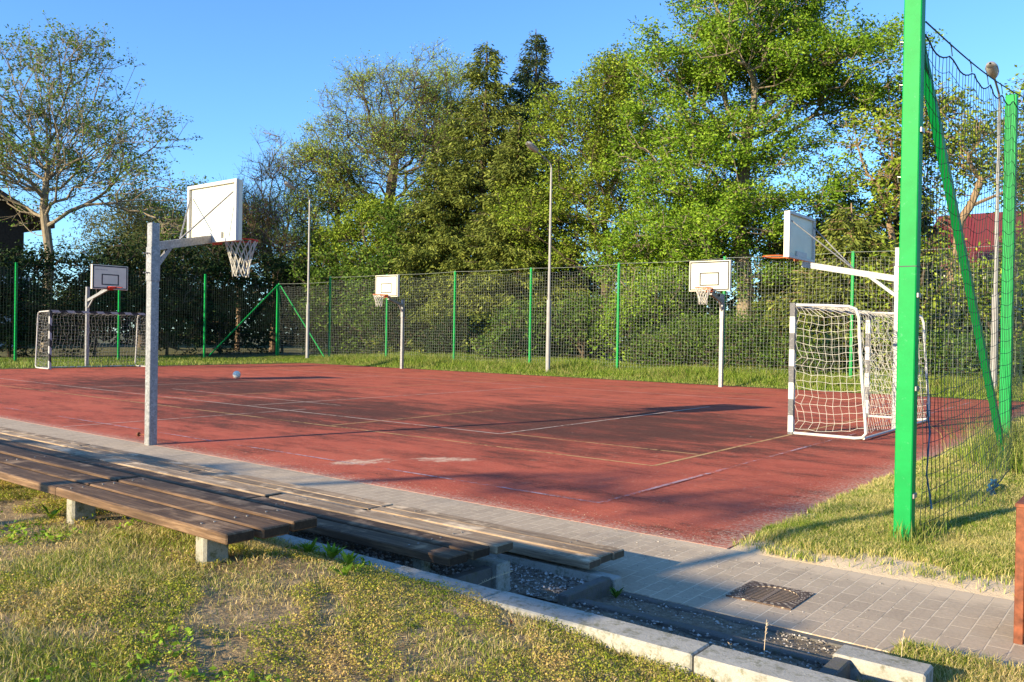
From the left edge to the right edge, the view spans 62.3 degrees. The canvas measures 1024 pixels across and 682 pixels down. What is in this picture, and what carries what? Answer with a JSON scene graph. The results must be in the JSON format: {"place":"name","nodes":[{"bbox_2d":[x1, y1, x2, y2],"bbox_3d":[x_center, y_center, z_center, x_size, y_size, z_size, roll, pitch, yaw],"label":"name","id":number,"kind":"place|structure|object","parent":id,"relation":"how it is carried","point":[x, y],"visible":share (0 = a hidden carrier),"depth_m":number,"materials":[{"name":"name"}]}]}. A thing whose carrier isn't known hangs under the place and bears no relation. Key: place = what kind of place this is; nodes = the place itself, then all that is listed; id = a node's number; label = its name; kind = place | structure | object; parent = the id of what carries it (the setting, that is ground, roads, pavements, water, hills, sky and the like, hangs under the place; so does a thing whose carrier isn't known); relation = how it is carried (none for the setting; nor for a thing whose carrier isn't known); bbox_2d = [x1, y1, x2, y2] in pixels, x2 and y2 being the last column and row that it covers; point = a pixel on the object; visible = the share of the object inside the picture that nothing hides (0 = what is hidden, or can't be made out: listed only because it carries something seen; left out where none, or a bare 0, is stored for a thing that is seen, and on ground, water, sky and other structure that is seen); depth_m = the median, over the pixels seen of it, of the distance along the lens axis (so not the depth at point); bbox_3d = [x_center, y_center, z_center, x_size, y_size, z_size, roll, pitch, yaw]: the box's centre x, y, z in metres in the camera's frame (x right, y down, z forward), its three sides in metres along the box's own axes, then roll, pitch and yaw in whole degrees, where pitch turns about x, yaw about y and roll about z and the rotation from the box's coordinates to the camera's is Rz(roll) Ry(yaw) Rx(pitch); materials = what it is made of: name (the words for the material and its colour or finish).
{"place":"outdoors","nodes":[
{"label":"outdoors","id":0,"kind":"place"},
{"bbox_2d":[0,348,295,368],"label":"verge","id":1,"kind":"structure","parent":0,"point":[4,354],"depth_m":41.13,"materials":[{"name":"plant"}]},
{"bbox_2d":[0,190,54,346],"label":"barn","id":2,"kind":"structure","parent":1,"relation":"on","point":[9,235],"depth_m":56.83,"materials":[{"name":"brown tile"}]},
{"bbox_2d":[0,237,83,357],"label":"evergreen bush","id":3,"kind":"object","parent":1,"relation":"on","point":[6,298],"visible":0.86,"depth_m":37.92,"materials":[{"name":"green plant"}]},
{"bbox_2d":[22,227,173,356],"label":"evergreen bush","id":4,"kind":"object","parent":1,"relation":"on","point":[107,258],"visible":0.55,"depth_m":41.11,"materials":[{"name":"green plant"}]},
{"bbox_2d":[84,264,127,367],"bbox_3d":[-14.336,-0.817,30.014,1.222,3.664,2.302,1,1,-32],"label":"basketball hoop","id":5,"kind":"object","parent":1,"relation":"on","point":[105,278],"visible":0.97,"depth_m":29.71,"materials":[{"name":"metal"}]},
{"bbox_2d":[0,10,213,351],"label":"ash tree","id":6,"kind":"object","parent":1,"relation":"on","point":[47,175],"visible":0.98,"depth_m":46.09,"materials":[{"name":"green plant"}]},
{"bbox_2d":[0,262,278,361],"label":"court fence","id":7,"kind":"object","parent":1,"relation":"on","point":[15,298],"visible":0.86,"depth_m":37.66,"materials":[{"name":"green metal"}]},
{"bbox_2d":[0,479,715,681],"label":"lawn","id":8,"kind":"structure","parent":0,"point":[224,653],"depth_m":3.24,"materials":[{"name":"plant"}]},
{"bbox_2d":[0,444,138,495],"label":"plank bench","id":9,"kind":"object","parent":8,"relation":"on","point":[39,472],"visible":0.88,"depth_m":5.17,"materials":[{"name":"wood"}]},
{"bbox_2d":[56,477,316,565],"bbox_3d":[-1.720,0.966,4.362,1.656,0.294,0.492,1,1,38],"label":"plank bench","id":10,"kind":"object","parent":8,"relation":"on","point":[216,525],"visible":0.94,"depth_m":4.17,"materials":[{"name":"wood"}]},
{"bbox_2d":[0,510,420,681],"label":"lawn weeds","id":11,"kind":"object","parent":8,"relation":"on","point":[161,640],"visible":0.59,"depth_m":2.94,"materials":[{"name":"green plant"}]},
{"bbox_2d":[299,537,321,551],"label":"weed plant","id":12,"kind":"object","parent":8,"relation":"on","point":[307,548],"visible":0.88,"depth_m":4.25,"materials":[{"name":"green plant"}]},
{"bbox_2d":[316,541,344,558],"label":"weed plant","id":13,"kind":"object","parent":8,"relation":"on","point":[333,550],"visible":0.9,"depth_m":4.21,"materials":[{"name":"green plant"}]},
{"bbox_2d":[335,550,362,564],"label":"weed plant","id":14,"kind":"object","parent":8,"relation":"on","point":[348,558],"visible":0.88,"depth_m":4.04,"materials":[{"name":"green plant"}]},
{"bbox_2d":[287,530,475,576],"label":"gravel terrace","id":15,"kind":"structure","parent":0,"point":[385,554],"depth_m":4.89,"materials":[{"name":"grey gravel"}]},
{"bbox_2d":[0,434,113,461],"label":"plank bench","id":16,"kind":"object","parent":15,"relation":"on","point":[75,455],"visible":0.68,"depth_m":7.70,"materials":[{"name":"wood"}]},
{"bbox_2d":[80,457,281,499],"bbox_3d":[-2.660,1.147,6.399,2.361,0.248,0.492,1,1,38],"label":"plank bench","id":17,"kind":"object","parent":15,"relation":"on","point":[209,484],"visible":0.52,"depth_m":6.31,"materials":[{"name":"wood"}]},
{"bbox_2d":[245,494,512,571],"bbox_3d":[-0.938,1.187,5.042,2.019,0.248,0.492,1,1,38],"label":"plank bench","id":18,"kind":"object","parent":15,"relation":"on","point":[422,545],"visible":0.8,"depth_m":4.74,"materials":[{"name":"wood"}]},
{"bbox_2d":[0,363,1023,548],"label":"court","id":19,"kind":"object","parent":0,"point":[736,498],"visible":0.78,"depth_m":12.43,"materials":[{"name":"red rubber"}]},
{"bbox_2d":[35,310,145,369],"bbox_3d":[-14.842,-0.045,30.184,1.154,2.000,3.640,1,1,38],"label":"goal","id":20,"kind":"object","parent":19,"relation":"on","point":[50,343],"visible":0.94,"depth_m":29.79,"materials":[{"name":"white paint"}]},
{"bbox_2d":[0,369,751,433],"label":"white court lines","id":21,"kind":"object","parent":19,"relation":"on","point":[358,398],"visible":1,"depth_m":16.41,"materials":[{"name":"paint"}]},
{"bbox_2d":[373,275,404,368],"bbox_3d":[-4.838,-0.697,33.112,1.061,3.704,1.782,1,0,2],"label":"basketball hoop","id":22,"kind":"object","parent":19,"relation":"on","point":[387,286],"visible":0.98,"depth_m":32.88,"materials":[{"name":"metal"}]},
{"bbox_2d":[1,366,920,465],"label":"yellow court lines","id":23,"kind":"object","parent":19,"relation":"on","point":[525,435],"visible":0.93,"depth_m":12.29,"materials":[{"name":"paint"}]},
{"bbox_2d":[16,367,967,502],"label":"blue court lines","id":24,"kind":"object","parent":19,"relation":"on","point":[500,487],"visible":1,"depth_m":8.96,"materials":[{"name":"paint"}]},
{"bbox_2d":[689,260,731,386],"bbox_3d":[5.635,-0.438,24.336,1.118,3.684,1.760,1,0,7],"label":"basketball hoop","id":25,"kind":"object","parent":19,"relation":"on","point":[709,277],"visible":0.99,"depth_m":24.10,"materials":[{"name":"metal"}]},
{"bbox_2d":[762,210,898,428],"bbox_3d":[5.282,-0.362,14.391,1.219,3.674,2.331,1,1,-29],"label":"basketball hoop","id":26,"kind":"object","parent":19,"relation":"on","point":[799,237],"visible":0.8,"depth_m":14.36,"materials":[{"name":"metal"}]},
{"bbox_2d":[787,303,929,439],"bbox_3d":[5.904,0.429,14.106,1.152,2.018,4.048,1,1,38],"label":"goal","id":27,"kind":"object","parent":19,"relation":"on","point":[865,382],"visible":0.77,"depth_m":12.86,"materials":[{"name":"paint"}]},
{"bbox_2d":[0,418,1023,668],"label":"pavement","id":28,"kind":"structure","parent":0,"point":[710,578],"depth_m":5.03,"materials":[{"name":"grey concrete"}]},
{"bbox_2d":[0,427,89,446],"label":"plank bench","id":29,"kind":"object","parent":28,"relation":"on","point":[37,437],"visible":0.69,"depth_m":9.79,"materials":[{"name":"wood"}]},
{"bbox_2d":[66,445,214,471],"bbox_3d":[-3.814,1.256,8.445,2.406,0.198,0.399,1,1,38],"label":"plank bench","id":30,"kind":"object","parent":28,"relation":"on","point":[149,460],"visible":0.55,"depth_m":8.38,"materials":[{"name":"wood"}]},
{"bbox_2d":[136,178,257,445],"bbox_3d":[-4.081,-0.398,11.227,1.024,3.474,1.701,1,0,5],"label":"basketball hoop","id":31,"kind":"object","parent":28,"relation":"on","point":[213,214],"visible":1,"depth_m":11.10,"materials":[{"name":"metal"}]},
{"bbox_2d":[188,469,392,510],"bbox_3d":[-1.943,1.300,6.971,2.365,0.198,0.399,1,1,38],"label":"plank bench","id":32,"kind":"object","parent":28,"relation":"on","point":[329,497],"visible":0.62,"depth_m":6.84,"materials":[{"name":"wood"}]},
{"bbox_2d":[367,505,623,569],"bbox_3d":[-0.217,1.340,5.612,1.986,0.198,0.399,1,1,38],"label":"plank bench","id":33,"kind":"object","parent":28,"relation":"on","point":[565,551],"visible":0.75,"depth_m":5.32,"materials":[{"name":"wood"}]},
{"bbox_2d":[726,581,813,609],"bbox_3d":[1.459,1.447,4.787,0.370,0.036,0.370,1,1,38],"label":"drain grate","id":34,"kind":"object","parent":28,"relation":"on","point":[769,595],"visible":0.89,"depth_m":4.77,"materials":[{"name":"metal"}]},
{"bbox_2d":[1013,496,1023,644],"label":"litter bin","id":35,"kind":"object","parent":28,"relation":"on","point":[1018,636],"visible":0.95,"depth_m":4.08,"materials":[{"name":"brown paint"}]},
{"bbox_2d":[0,0,1023,333],"label":"sky","id":36,"kind":"structure","parent":0,"point":[234,67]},
{"bbox_2d":[0,332,1023,401],"bbox_3d":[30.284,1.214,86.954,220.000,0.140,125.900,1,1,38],"label":"verge","id":37,"kind":"structure","parent":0,"point":[295,350],"depth_m":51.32,"materials":[{"name":"plant"}]},
{"bbox_2d":[52,179,245,347],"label":"willow tree","id":38,"kind":"object","parent":37,"relation":"on","point":[132,226],"visible":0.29,"depth_m":55.13,"materials":[{"name":"green plant"}]},
{"bbox_2d":[112,224,226,355],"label":"evergreen bush","id":39,"kind":"object","parent":37,"relation":"on","point":[196,268],"visible":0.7,"depth_m":44.01,"materials":[{"name":"green plant"}]},
{"bbox_2d":[159,235,275,354],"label":"evergreen bush","id":40,"kind":"object","parent":37,"relation":"on","point":[226,277],"visible":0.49,"depth_m":46.88,"materials":[{"name":"green plant"}]},
{"bbox_2d":[182,173,288,349],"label":"bare tree","id":41,"kind":"object","parent":37,"relation":"on","point":[245,188],"visible":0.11,"depth_m":53.85,"materials":[{"name":"brown plant"}]},
{"bbox_2d":[210,125,331,351],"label":"bare tree","id":42,"kind":"object","parent":37,"relation":"on","point":[257,208],"visible":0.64,"depth_m":51.56,"materials":[{"name":"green plant"}]},
{"bbox_2d":[231,236,327,352],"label":"evergreen bush","id":43,"kind":"object","parent":37,"relation":"on","point":[280,271],"visible":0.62,"depth_m":48.79,"materials":[{"name":"green plant"}]},
{"bbox_2d":[284,181,309,357],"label":"street lamp","id":44,"kind":"object","parent":37,"relation":"on","point":[289,185],"visible":0.93,"depth_m":40.63,"materials":[{"name":"metal"}]},
{"bbox_2d":[262,212,373,352],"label":"hornbeam tree","id":45,"kind":"object","parent":37,"relation":"on","point":[333,241],"visible":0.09,"depth_m":49.89,"materials":[{"name":"green plant"}]},
{"bbox_2d":[262,110,387,342],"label":"ash tree","id":46,"kind":"object","parent":37,"relation":"on","point":[323,193],"visible":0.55,"depth_m":51.27,"materials":[{"name":"green plant"}]},
{"bbox_2d":[281,241,373,354],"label":"evergreen bush","id":47,"kind":"object","parent":37,"relation":"on","point":[317,277],"visible":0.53,"depth_m":47.33,"materials":[{"name":"green plant"}]},
{"bbox_2d":[323,187,414,287],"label":"hornbeam tree","id":48,"kind":"object","parent":37,"relation":"on","point":[362,215],"visible":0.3,"depth_m":48.48,"materials":[{"name":"green plant"}]},
{"bbox_2d":[321,241,418,354],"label":"evergreen bush","id":49,"kind":"object","parent":37,"relation":"on","point":[366,273],"visible":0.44,"depth_m":45.39,"materials":[{"name":"green plant"}]},
{"bbox_2d":[272,37,480,221],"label":"ash tree","id":50,"kind":"object","parent":37,"relation":"on","point":[395,152],"visible":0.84,"depth_m":51.43,"materials":[{"name":"green plant"}]},
{"bbox_2d":[357,298,433,354],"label":"leafy shrub","id":51,"kind":"object","parent":37,"relation":"on","point":[391,329],"visible":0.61,"depth_m":43.13,"materials":[{"name":"green plant"}]},
{"bbox_2d":[347,172,477,283],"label":"hornbeam tree","id":52,"kind":"object","parent":37,"relation":"on","point":[390,229],"visible":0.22,"depth_m":45.77,"materials":[{"name":"green plant"}]},
{"bbox_2d":[364,147,488,354],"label":"spruce tree","id":53,"kind":"object","parent":37,"relation":"on","point":[415,258],"visible":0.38,"depth_m":44.49,"materials":[{"name":"green plant"}]},
{"bbox_2d":[389,37,498,216],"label":"ash tree","id":54,"kind":"object","parent":37,"relation":"on","point":[440,100],"visible":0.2,"depth_m":53.16,"materials":[{"name":"green plant"}]},
{"bbox_2d":[415,307,483,355],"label":"leafy shrub","id":55,"kind":"object","parent":37,"relation":"on","point":[440,339],"visible":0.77,"depth_m":40.01,"materials":[{"name":"green plant"}]},
{"bbox_2d":[448,565,491,587],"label":"step side kerb","id":56,"kind":"structure","parent":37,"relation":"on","point":[478,575],"depth_m":4.49,"materials":[{"name":"concrete"}]},
{"bbox_2d":[385,40,564,357],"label":"spruce tree","id":57,"kind":"object","parent":37,"relation":"on","point":[480,149],"visible":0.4,"depth_m":44.86,"materials":[{"name":"green plant"}]},
{"bbox_2d":[462,556,509,591],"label":"kerb","id":58,"kind":"structure","parent":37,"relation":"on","point":[499,566],"depth_m":4.62,"materials":[{"name":"concrete"}]},
{"bbox_2d":[420,116,596,359],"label":"spruce tree","id":59,"kind":"object","parent":37,"relation":"on","point":[502,172],"visible":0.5,"depth_m":41.52,"materials":[{"name":"green plant"}]},
{"bbox_2d":[462,293,566,359],"bbox_3d":[0.169,-0.353,37.654,4.559,3.676,3.488,1,1,38],"label":"leafy shrub","id":60,"kind":"object","parent":37,"relation":"on","point":[503,318],"visible":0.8,"depth_m":37.24,"materials":[{"name":"green plant"}]},
{"bbox_2d":[11,234,1023,358],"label":"distant wood","id":61,"kind":"object","parent":37,"relation":"on","point":[291,340],"visible":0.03,"depth_m":67.42,"materials":[{"name":"green plant"}]},
{"bbox_2d":[526,141,551,372],"bbox_3d":[0.939,-2.833,30.278,0.300,8.317,1.565,1,1,38],"label":"street lamp","id":62,"kind":"object","parent":37,"relation":"on","point":[531,146],"visible":0.94,"depth_m":30.78,"materials":[{"name":"metal"}]},
{"bbox_2d":[478,31,610,356],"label":"spruce tree","id":63,"kind":"object","parent":37,"relation":"on","point":[526,80],"visible":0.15,"depth_m":47.14,"materials":[{"name":"green plant"}]},
{"bbox_2d":[488,552,621,593],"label":"pavement kerb","id":64,"kind":"structure","parent":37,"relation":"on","point":[564,570],"depth_m":5.02,"materials":[{"name":"concrete"}]},
{"bbox_2d":[271,534,856,681],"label":"lawn kerb","id":65,"kind":"structure","parent":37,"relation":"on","point":[716,663],"depth_m":3.23,"materials":[{"name":"concrete"}]},
{"bbox_2d":[533,288,626,360],"bbox_3d":[3.091,-0.253,37.529,4.352,4.144,4.128,1,0,12],"label":"leafy shrub","id":66,"kind":"object","parent":37,"relation":"on","point":[580,315],"visible":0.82,"depth_m":37.13,"materials":[{"name":"green plant"}]},
{"bbox_2d":[482,39,690,361],"bbox_3d":[4.307,-6.677,41.125,10.489,15.774,9.870,1,1,38],"label":"tree","id":67,"kind":"object","parent":37,"relation":"on","point":[611,84],"visible":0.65,"depth_m":39.75,"materials":[{"name":"green plant"}]},
{"bbox_2d":[579,282,691,363],"bbox_3d":[5.308,-0.615,34.877,4.627,4.171,3.893,1,1,38],"label":"leafy shrub","id":68,"kind":"object","parent":37,"relation":"on","point":[625,315],"visible":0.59,"depth_m":34.58,"materials":[{"name":"green plant"}]},
{"bbox_2d":[277,244,1023,382],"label":"court fence","id":69,"kind":"object","parent":37,"relation":"on","point":[850,356],"visible":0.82,"depth_m":31.29,"materials":[{"name":"green metal"}]},
{"bbox_2d":[611,316,695,364],"bbox_3d":[6.041,0.256,33.910,4.095,2.841,3.848,1,0,9],"label":"leafy shrub","id":70,"kind":"object","parent":37,"relation":"on","point":[630,339],"visible":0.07,"depth_m":33.78,"materials":[{"name":"green plant"}]},
{"bbox_2d":[576,173,787,336],"bbox_3d":[7.255,-2.898,35.435,9.308,8.416,7.262,1,1,38],"label":"maple tree","id":71,"kind":"object","parent":37,"relation":"on","point":[690,297],"visible":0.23,"depth_m":34.83,"materials":[{"name":"green plant"}]},
{"bbox_2d":[619,297,798,382],"bbox_3d":[6.905,0.105,31.053,6.963,3.784,4.619,1,1,38],"label":"rounded bush","id":72,"kind":"object","parent":37,"relation":"on","point":[740,327],"visible":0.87,"depth_m":30.26,"materials":[{"name":"green plant"}]},
{"bbox_2d":[621,591,887,653],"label":"step kerb","id":73,"kind":"structure","parent":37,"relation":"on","point":[786,632],"depth_m":4.34,"materials":[{"name":"concrete"}]},
{"bbox_2d":[588,0,946,363],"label":"maple tree","id":74,"kind":"object","parent":37,"relation":"on","point":[791,69],"visible":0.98,"depth_m":32.65,"materials":[{"name":"green plant"}]},
{"bbox_2d":[717,216,840,365],"bbox_3d":[11.065,-1.704,33.820,5.955,7.048,5.685,1,1,38],"label":"spruce tree","id":75,"kind":"object","parent":37,"relation":"on","point":[778,249],"visible":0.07,"depth_m":33.59,"materials":[{"name":"green plant"}]},
{"bbox_2d":[733,321,841,388],"bbox_3d":[9.566,0.635,29.062,4.287,2.660,3.640,1,1,38],"label":"rounded bush","id":76,"kind":"object","parent":37,"relation":"on","point":[814,363],"visible":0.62,"depth_m":28.66,"materials":[{"name":"green plant"}]},
{"bbox_2d":[781,174,870,312],"bbox_3d":[14.889,-2.958,38.705,7.126,9.684,6.886,1,0,4],"label":"spruce tree","id":77,"kind":"object","parent":37,"relation":"on","point":[820,217],"visible":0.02,"depth_m":38.40,"materials":[{"name":"green plant"}]},
{"bbox_2d":[818,657,849,679],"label":"step side kerb","id":78,"kind":"structure","parent":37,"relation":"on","point":[837,666],"depth_m":3.25,"materials":[{"name":"concrete"}]},
{"bbox_2d":[756,203,964,375],"bbox_3d":[12.227,-1.710,30.507,7.221,6.545,6.671,1,0,-16],"label":"evergreen bush","id":79,"kind":"object","parent":37,"relation":"on","point":[845,222],"visible":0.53,"depth_m":29.88,"materials":[{"name":"green plant"}]},
{"bbox_2d":[833,644,932,681],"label":"kerb","id":80,"kind":"structure","parent":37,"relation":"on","point":[871,665],"depth_m":3.27,"materials":[{"name":"concrete"}]},
{"bbox_2d":[815,63,969,344],"bbox_3d":[14.602,-4.627,32.382,5.483,12.191,4.279,1,0,-24],"label":"young tree","id":81,"kind":"object","parent":37,"relation":"on","point":[892,144],"visible":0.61,"depth_m":32.07,"materials":[{"name":"green plant"}]},
{"bbox_2d":[840,150,974,374],"bbox_3d":[16.087,-3.233,36.255,7.668,10.452,7.484,1,0,-4],"label":"spruce tree","id":82,"kind":"object","parent":37,"relation":"on","point":[897,229],"visible":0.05,"depth_m":35.44,"materials":[{"name":"green plant"}]},
{"bbox_2d":[854,221,990,371],"bbox_3d":[13.502,-1.104,28.087,4.903,5.653,4.190,1,1,28],"label":"leafy shrub","id":83,"kind":"object","parent":37,"relation":"on","point":[923,306],"visible":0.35,"depth_m":27.95,"materials":[{"name":"green plant"}]},
{"bbox_2d":[871,316,1023,401],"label":"leafy shrub","id":84,"kind":"object","parent":37,"relation":"on","point":[949,353],"visible":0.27,"depth_m":25.23,"materials":[{"name":"green plant"}]},
{"bbox_2d":[877,67,1023,366],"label":"young tree","id":85,"kind":"object","parent":37,"relation":"on","point":[953,145],"visible":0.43,"depth_m":31.43,"materials":[{"name":"green plant"}]},
{"bbox_2d":[929,212,1023,322],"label":"red roofed house","id":86,"kind":"structure","parent":37,"relation":"on","point":[990,223],"depth_m":54.10,"materials":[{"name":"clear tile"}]},
{"bbox_2d":[935,220,1023,350],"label":"leafy shrub","id":87,"kind":"object","parent":37,"relation":"on","point":[986,302],"visible":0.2,"depth_m":27.34,"materials":[{"name":"green plant"}]},
{"bbox_2d":[950,332,1023,378],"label":"leafy shrub","id":88,"kind":"object","parent":37,"relation":"on","point":[1017,349],"visible":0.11,"depth_m":24.45,"materials":[{"name":"green plant"}]},
{"bbox_2d":[956,64,1023,225],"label":"young tree","id":89,"kind":"object","parent":37,"relation":"on","point":[1020,130],"visible":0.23,"depth_m":30.54,"materials":[{"name":"green plant"}]},
{"bbox_2d":[985,61,1000,389],"bbox_3d":[12.372,-2.710,21.844,0.300,8.597,1.565,1,1,38],"label":"street lamp","id":90,"kind":"object","parent":37,"relation":"on","point":[992,69],"visible":0.78,"depth_m":22.34,"materials":[{"name":"metal"}]},
{"bbox_2d":[510,563,587,601],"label":"gravel terrace","id":91,"kind":"structure","parent":0,"point":[548,591],"depth_m":4.82,"materials":[{"name":"grey gravel"}]},
{"bbox_2d":[507,591,839,670],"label":"step floor","id":92,"kind":"structure","parent":0,"point":[695,620],"depth_m":4.21,"materials":[{"name":"grey gravel"}]},
{"bbox_2d":[558,576,610,606],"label":"step side kerb","id":93,"kind":"structure","parent":92,"relation":"on","point":[597,588],"depth_m":4.61,"materials":[{"name":"concrete"}]},
{"bbox_2d":[288,527,904,670],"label":"gravel","id":94,"kind":"structure","parent":92,"relation":"on","point":[459,566],"depth_m":4.67,"materials":[{"name":"grey gravel"}]},
{"bbox_2d":[575,598,830,667],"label":"step kerb","id":95,"kind":"structure","parent":92,"relation":"on","point":[741,641],"depth_m":4.04,"materials":[{"name":"concrete"}]},
{"bbox_2d":[730,415,1023,599],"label":"lawn","id":96,"kind":"structure","parent":0,"point":[970,586],"depth_m":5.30,"materials":[{"name":"green plant"}]},
{"bbox_2d":[870,411,1023,548],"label":"fence foot grass","id":97,"kind":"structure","parent":96,"relation":"on","point":[1018,463],"depth_m":8.94,"materials":[{"name":"green plant"}]},
{"bbox_2d":[893,0,1023,540],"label":"tall net fence","id":98,"kind":"object","parent":96,"relation":"on","point":[918,84],"visible":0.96,"depth_m":6.53,"materials":[{"name":"green paint"}]},
{"bbox_2d":[844,636,1023,681],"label":"lawn grass","id":99,"kind":"structure","parent":0,"point":[946,668],"depth_m":3.52,"materials":[{"name":"green plant"}]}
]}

